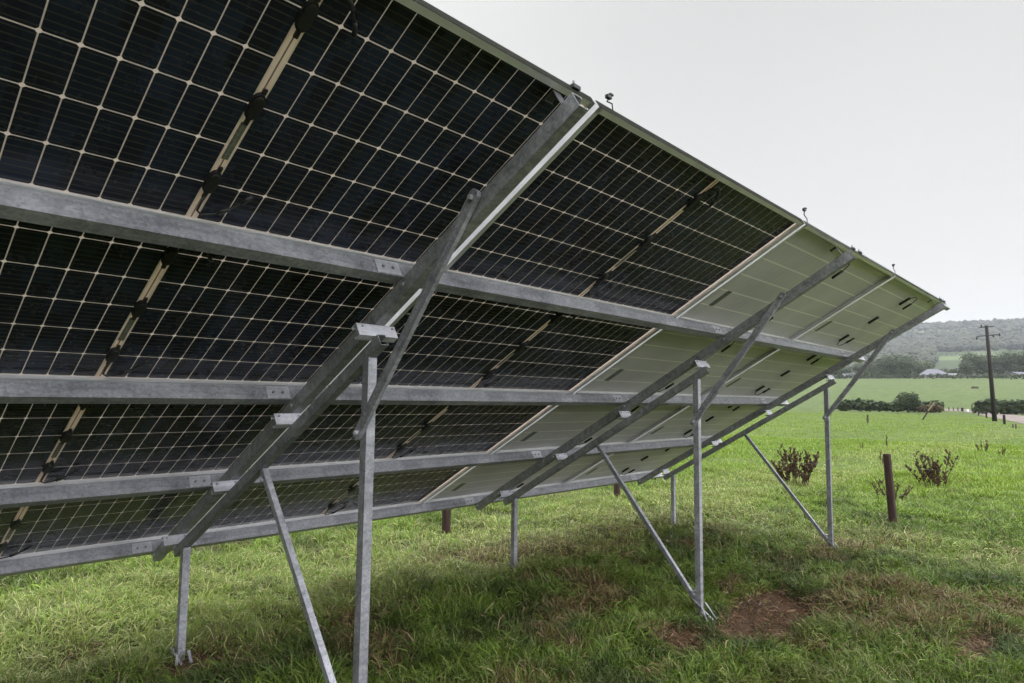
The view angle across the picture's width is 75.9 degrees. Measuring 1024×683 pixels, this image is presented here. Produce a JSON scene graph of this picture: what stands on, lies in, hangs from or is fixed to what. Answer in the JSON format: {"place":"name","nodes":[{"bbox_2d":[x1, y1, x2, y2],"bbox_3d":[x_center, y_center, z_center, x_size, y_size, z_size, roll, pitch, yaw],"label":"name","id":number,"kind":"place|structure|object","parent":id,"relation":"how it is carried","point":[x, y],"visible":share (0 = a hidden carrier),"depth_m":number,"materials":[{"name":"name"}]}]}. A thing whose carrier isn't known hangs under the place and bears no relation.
{"place":"outdoors","nodes":[
{"label":"outdoors","id":0,"kind":"place"},
{"bbox_2d":[0,325,1023,682],"bbox_3d":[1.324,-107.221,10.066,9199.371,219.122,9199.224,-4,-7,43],"label":"ground","id":1,"kind":"structure","parent":0,"point":[954,393],"depth_m":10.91,"materials":[{"name":"green plant"}]},
{"bbox_2d":[152,90,587,682],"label":"support frame","id":2,"kind":"object","parent":1,"relation":"on","point":[288,426],"visible":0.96,"depth_m":3.12,"materials":[{"name":"metal"}]},
{"bbox_2d":[0,473,662,576],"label":"mounting rail","id":3,"kind":"object","parent":2,"relation":"on","point":[43,563],"visible":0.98,"depth_m":5.45,"materials":[{"name":"metal"}]},
{"bbox_2d":[0,490,221,560],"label":"solar panel","id":4,"kind":"object","parent":3,"relation":"on","point":[34,531],"visible":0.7,"depth_m":4.34,"materials":[{"name":"glass"}]},
{"bbox_2d":[188,466,472,533],"bbox_3d":[-1.370,1.276,5.638,2.319,0.045,1.118,6,-38,-47],"label":"solar panel","id":5,"kind":"object","parent":3,"relation":"on","point":[250,506],"visible":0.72,"depth_m":5.64,"materials":[{"name":"glass"}]},
{"bbox_2d":[424,454,611,502],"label":"solar panel","id":6,"kind":"object","parent":3,"relation":"on","point":[473,481],"visible":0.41,"depth_m":7.18,"materials":[{"name":"glass"}]},
{"bbox_2d":[566,447,692,483],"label":"solar panel","id":7,"kind":"object","parent":3,"relation":"on","point":[633,463],"visible":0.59,"depth_m":9.06,"materials":[{"name":"glass"}]},
{"bbox_2d":[0,438,721,508],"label":"mounting rail","id":8,"kind":"object","parent":2,"relation":"on","point":[25,497],"visible":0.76,"depth_m":4.61,"materials":[{"name":"metal"}]},
{"bbox_2d":[0,404,308,489],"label":"solar panel","id":9,"kind":"object","parent":8,"relation":"on","point":[43,445],"visible":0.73,"depth_m":3.59,"materials":[{"name":"glass"}]},
{"bbox_2d":[249,385,555,469],"bbox_3d":[-0.653,0.659,5.028,2.319,0.045,1.118,6,-38,-47],"label":"solar panel","id":10,"kind":"object","parent":8,"relation":"on","point":[402,432],"visible":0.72,"depth_m":5.03,"materials":[{"name":"glass"}]},
{"bbox_2d":[491,405,687,453],"bbox_3d":[0.953,0.839,6.733,2.319,0.065,1.118,6,-38,-47],"label":"solar panel","id":11,"kind":"object","parent":8,"relation":"on","point":[556,426],"visible":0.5,"depth_m":6.53,"materials":[{"name":"plastic"}]},
{"bbox_2d":[629,406,762,443],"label":"solar panel","id":12,"kind":"object","parent":8,"relation":"on","point":[714,421],"visible":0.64,"depth_m":8.43,"materials":[{"name":"plastic"}]},
{"bbox_2d":[0,379,788,405],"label":"mounting rail","id":13,"kind":"object","parent":2,"relation":"on","point":[12,391],"visible":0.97,"depth_m":3.48,"materials":[{"name":"metal"}]},
{"bbox_2d":[0,218,419,386],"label":"solar panel","id":14,"kind":"object","parent":13,"relation":"on","point":[78,306],"visible":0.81,"depth_m":2.82,"materials":[{"name":"glass"}]},
{"bbox_2d":[329,289,659,393],"bbox_3d":[0.065,0.043,4.417,2.319,0.045,1.118,6,-38,-47],"label":"solar panel","id":15,"kind":"object","parent":13,"relation":"on","point":[460,343],"visible":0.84,"depth_m":4.36,"materials":[{"name":"glass"}]},
{"bbox_2d":[573,329,777,396],"bbox_3d":[1.670,0.223,6.123,2.319,0.065,1.118,6,-38,-47],"label":"solar panel","id":16,"kind":"object","parent":13,"relation":"on","point":[653,358],"visible":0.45,"depth_m":5.87,"materials":[{"name":"plastic"}]},
{"bbox_2d":[704,349,841,398],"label":"solar panel","id":17,"kind":"object","parent":13,"relation":"on","point":[778,373],"visible":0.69,"depth_m":7.79,"materials":[{"name":"plastic"}]},
{"bbox_2d":[0,184,864,362],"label":"mounting rail","id":18,"kind":"object","parent":2,"relation":"on","point":[29,206],"visible":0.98,"depth_m":2.63,"materials":[{"name":"metal"}]},
{"bbox_2d":[0,0,594,265],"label":"solar panel","id":19,"kind":"object","parent":18,"relation":"on","point":[396,131],"visible":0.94,"depth_m":2.14,"materials":[{"name":"glass"}]},
{"bbox_2d":[570,80,580,90],"bbox_3d":[0.240,-1.001,2.566,0.040,0.038,0.044,-4,-7,43],"label":"edge clamp","id":20,"kind":"object","parent":19,"relation":"on","point":[574,85],"visible":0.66,"depth_m":2.55,"materials":[{"name":"metal"}]},
{"bbox_2d":[444,100,803,317],"bbox_3d":[0.782,-0.574,3.807,2.319,0.045,1.118,6,-38,-47],"label":"solar panel","id":21,"kind":"object","parent":18,"relation":"on","point":[602,203],"visible":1,"depth_m":3.54,"materials":[{"name":"glass"}]},
{"bbox_2d":[605,93,613,109],"bbox_3d":[0.411,-0.992,2.744,0.024,0.088,0.054,-4,-7,43],"label":"cable end","id":22,"kind":"object","parent":21,"relation":"on","point":[608,96],"visible":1,"depth_m":2.73,"materials":[{"name":"black plastic"}]},
{"bbox_2d":[676,220,894,340],"bbox_3d":[2.388,-0.394,5.513,2.319,0.065,1.118,6,-38,-47],"label":"solar panel","id":23,"kind":"object","parent":18,"relation":"on","point":[800,254],"visible":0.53,"depth_m":5.29,"materials":[{"name":"plastic"}]},
{"bbox_2d":[792,273,945,352],"bbox_3d":[3.989,-0.222,7.222,2.319,0.065,1.118,6,-38,-47],"label":"solar panel","id":24,"kind":"object","parent":18,"relation":"on","point":[896,301],"visible":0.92,"depth_m":7.09,"materials":[{"name":"plastic"}]},
{"bbox_2d":[442,509,450,533],"bbox_3d":[-0.873,2.203,8.763,0.101,1.300,0.105,-4,-7,43],"label":"fence post","id":25,"kind":"object","parent":1,"relation":"on","point":[446,520],"visible":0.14,"depth_m":8.71,"materials":[{"name":"brown wood"}]},
{"bbox_2d":[174,570,995,674],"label":"soil clods","id":26,"kind":"object","parent":1,"relation":"on","point":[762,630],"visible":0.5,"depth_m":5.29,"materials":[{"name":"brown soil"}]},
{"bbox_2d":[614,484,619,498],"bbox_3d":[1.841,2.393,11.491,0.101,1.300,0.105,-4,-7,43],"label":"fence post","id":27,"kind":"object","parent":1,"relation":"on","point":[617,489],"visible":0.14,"depth_m":11.43,"materials":[{"name":"brown wood"}]},
{"bbox_2d":[475,246,856,621],"bbox_3d":[1.038,0.980,5.989,3.942,3.200,0.220,-4,-7,43],"label":"support frame","id":28,"kind":"object","parent":1,"relation":"on","point":[761,318],"visible":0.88,"depth_m":5.58,"materials":[{"name":"metal"}]},
{"bbox_2d":[637,299,945,551],"bbox_3d":[3.288,1.221,8.391,3.942,3.200,0.220,-4,-7,43],"label":"support frame","id":29,"kind":"object","parent":1,"relation":"on","point":[878,345],"visible":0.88,"depth_m":8.04,"materials":[{"name":"metal"}]},
{"bbox_2d":[769,443,819,485],"bbox_3d":[5.939,2.581,13.758,0.805,0.946,1.015,1,-5,0],"label":"dock plant","id":30,"kind":"object","parent":1,"relation":"on","point":[805,475],"visible":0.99,"depth_m":13.72,"materials":[{"name":"brown plant"}]},
{"bbox_2d":[839,367,853,375],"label":"tree","id":31,"kind":"object","parent":1,"relation":"on","point":[845,370],"visible":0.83,"depth_m":404.61,"materials":[{"name":"green plant"}]},
{"bbox_2d":[843,373,855,378],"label":"farmhouse","id":32,"kind":"object","parent":1,"relation":"on","point":[848,374],"visible":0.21,"depth_m":400.01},
{"bbox_2d":[851,363,870,378],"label":"tree","id":33,"kind":"object","parent":1,"relation":"on","point":[856,368],"visible":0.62,"depth_m":395.55,"materials":[{"name":"green plant"}]},
{"bbox_2d":[867,362,884,378],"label":"tree","id":34,"kind":"object","parent":1,"relation":"on","point":[873,369],"visible":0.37,"depth_m":436.60,"materials":[{"name":"green plant"}]},
{"bbox_2d":[874,353,897,376],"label":"tree","id":35,"kind":"object","parent":1,"relation":"on","point":[887,366],"visible":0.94,"depth_m":393.31,"materials":[{"name":"green plant"}]},
{"bbox_2d":[835,398,944,412],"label":"hedge","id":36,"kind":"object","parent":1,"relation":"on","point":[858,404],"visible":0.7,"depth_m":137.40,"materials":[{"name":"green plant"}]},
{"bbox_2d":[883,453,897,524],"bbox_3d":[5.425,2.265,9.391,0.157,1.300,0.122,-4,-7,43],"label":"fence post","id":37,"kind":"object","parent":1,"relation":"on","point":[890,492],"visible":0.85,"depth_m":9.37,"materials":[{"name":"brown wood"}]},
{"bbox_2d":[659,458,1020,506],"bbox_3d":[2.707,1.799,7.462,19.603,0.412,8.239,1,-5,-4],"label":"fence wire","id":38,"kind":"object","parent":37,"relation":"attached to","point":[857,492],"visible":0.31,"depth_m":9.62,"materials":[{"name":"metal"}]},
{"bbox_2d":[870,477,912,500],"bbox_3d":[6.736,2.649,11.647,0.655,0.442,0.653,-4,-7,43],"label":"dock plant","id":39,"kind":"object","parent":1,"relation":"on","point":[901,496],"visible":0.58,"depth_m":11.72,"materials":[{"name":"brown plant"}]},
{"bbox_2d":[884,354,918,376],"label":"tree","id":40,"kind":"object","parent":1,"relation":"on","point":[908,357],"visible":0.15,"depth_m":444.11,"materials":[{"name":"green plant"}]},
{"bbox_2d":[892,357,916,374],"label":"tree","id":41,"kind":"object","parent":1,"relation":"on","point":[905,368],"visible":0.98,"depth_m":384.12,"materials":[{"name":"green plant"}]},
{"bbox_2d":[893,391,921,412],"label":"round bush","id":42,"kind":"object","parent":1,"relation":"on","point":[908,400],"visible":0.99,"depth_m":128.69,"materials":[{"name":"green plant"}]},
{"bbox_2d":[912,364,925,377],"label":"tree","id":43,"kind":"object","parent":1,"relation":"on","point":[920,368],"visible":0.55,"depth_m":396.79,"materials":[{"name":"green plant"}]},
{"bbox_2d":[911,359,935,377],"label":"tree","id":44,"kind":"object","parent":1,"relation":"on","point":[926,363],"visible":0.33,"depth_m":452.67,"materials":[{"name":"green plant"}]},
{"bbox_2d":[825,318,1023,378],"bbox_3d":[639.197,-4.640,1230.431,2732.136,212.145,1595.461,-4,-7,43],"label":"woodland","id":45,"kind":"object","parent":1,"relation":"on","point":[927,344],"visible":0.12,"depth_m":1169.64,"materials":[{"name":"green plant"}]},
{"bbox_2d":[922,402,934,419],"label":"leaning stay","id":46,"kind":"object","parent":1,"relation":"on","point":[928,411],"visible":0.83,"depth_m":75.64,"materials":[{"name":"brown wood"}]},
{"bbox_2d":[836,373,1023,378],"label":"hedge","id":47,"kind":"object","parent":1,"relation":"on","point":[1016,376],"visible":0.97,"depth_m":337.56,"materials":[{"name":"green plant"}]},
{"bbox_2d":[916,405,944,412],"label":"hedge","id":48,"kind":"object","parent":1,"relation":"on","point":[933,409],"visible":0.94,"depth_m":129.56,"materials":[{"name":"plant"}]},
{"bbox_2d":[905,449,958,487],"bbox_3d":[8.588,2.643,13.515,0.960,0.857,0.894,3,-6,-23],"label":"dock plant","id":49,"kind":"object","parent":1,"relation":"on","point":[931,471],"visible":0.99,"depth_m":13.32,"materials":[{"name":"brown plant"}]},
{"bbox_2d":[919,369,950,377],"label":"barn","id":50,"kind":"structure","parent":1,"relation":"on","point":[930,371],"depth_m":370.08,"materials":[{"name":"grey metal"}]},
{"bbox_2d":[949,368,960,377],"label":"tree","id":51,"kind":"object","parent":1,"relation":"on","point":[953,371],"visible":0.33,"depth_m":396.28,"materials":[{"name":"green plant"}]},
{"bbox_2d":[958,359,976,374],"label":"tree","id":52,"kind":"object","parent":1,"relation":"on","point":[969,368],"visible":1,"depth_m":361.09,"materials":[{"name":"green plant"}]},
{"bbox_2d":[955,351,987,377],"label":"tree","id":53,"kind":"object","parent":1,"relation":"on","point":[973,358],"visible":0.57,"depth_m":370.27,"materials":[{"name":"green plant"}]},
{"bbox_2d":[936,351,1015,355],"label":"hedge","id":54,"kind":"object","parent":1,"relation":"on","point":[972,353],"visible":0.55,"depth_m":902.34,"materials":[{"name":"green plant"}]},
{"bbox_2d":[975,440,988,450],"bbox_3d":[17.272,3.877,24.122,0.416,0.540,0.337,-2,-6,32],"label":"dock plant","id":55,"kind":"object","parent":1,"relation":"on","point":[986,446],"visible":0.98,"depth_m":24.09,"materials":[{"name":"plant"}]},
{"bbox_2d":[945,409,1023,423],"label":"track","id":56,"kind":"structure","parent":1,"relation":"on","point":[1015,418],"depth_m":101.09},
{"bbox_2d":[976,325,1000,420],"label":"utility pole","id":57,"kind":"object","parent":1,"relation":"on","point":[992,392],"visible":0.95,"depth_m":71.06,"materials":[{"name":"brown wood"}]},
{"bbox_2d":[977,355,1000,374],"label":"tree","id":58,"kind":"object","parent":1,"relation":"on","point":[987,364],"visible":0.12,"depth_m":378.23,"materials":[{"name":"green plant"}]},
{"bbox_2d":[971,398,1023,414],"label":"hedge","id":59,"kind":"object","parent":1,"relation":"on","point":[1011,406],"visible":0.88,"depth_m":119.18,"materials":[{"name":"green plant"}]},
{"bbox_2d":[991,350,1023,373],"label":"tree","id":60,"kind":"object","parent":1,"relation":"on","point":[1005,363],"visible":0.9,"depth_m":362.41,"materials":[{"name":"green plant"}]},
{"bbox_2d":[1006,372,1023,377],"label":"shed","id":61,"kind":"structure","parent":1,"relation":"on","point":[1014,373],"depth_m":347.09,"materials":[{"name":"grey metal"}]},
{"bbox_2d":[1009,349,1023,371],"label":"tree","id":62,"kind":"object","parent":1,"relation":"on","point":[1019,365],"visible":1,"depth_m":354.31,"materials":[{"name":"green plant"}]},
{"bbox_2d":[424,0,1023,322],"label":"sky","id":63,"kind":"structure","parent":0,"point":[897,126],"materials":[{"name":"white"}]}
]}

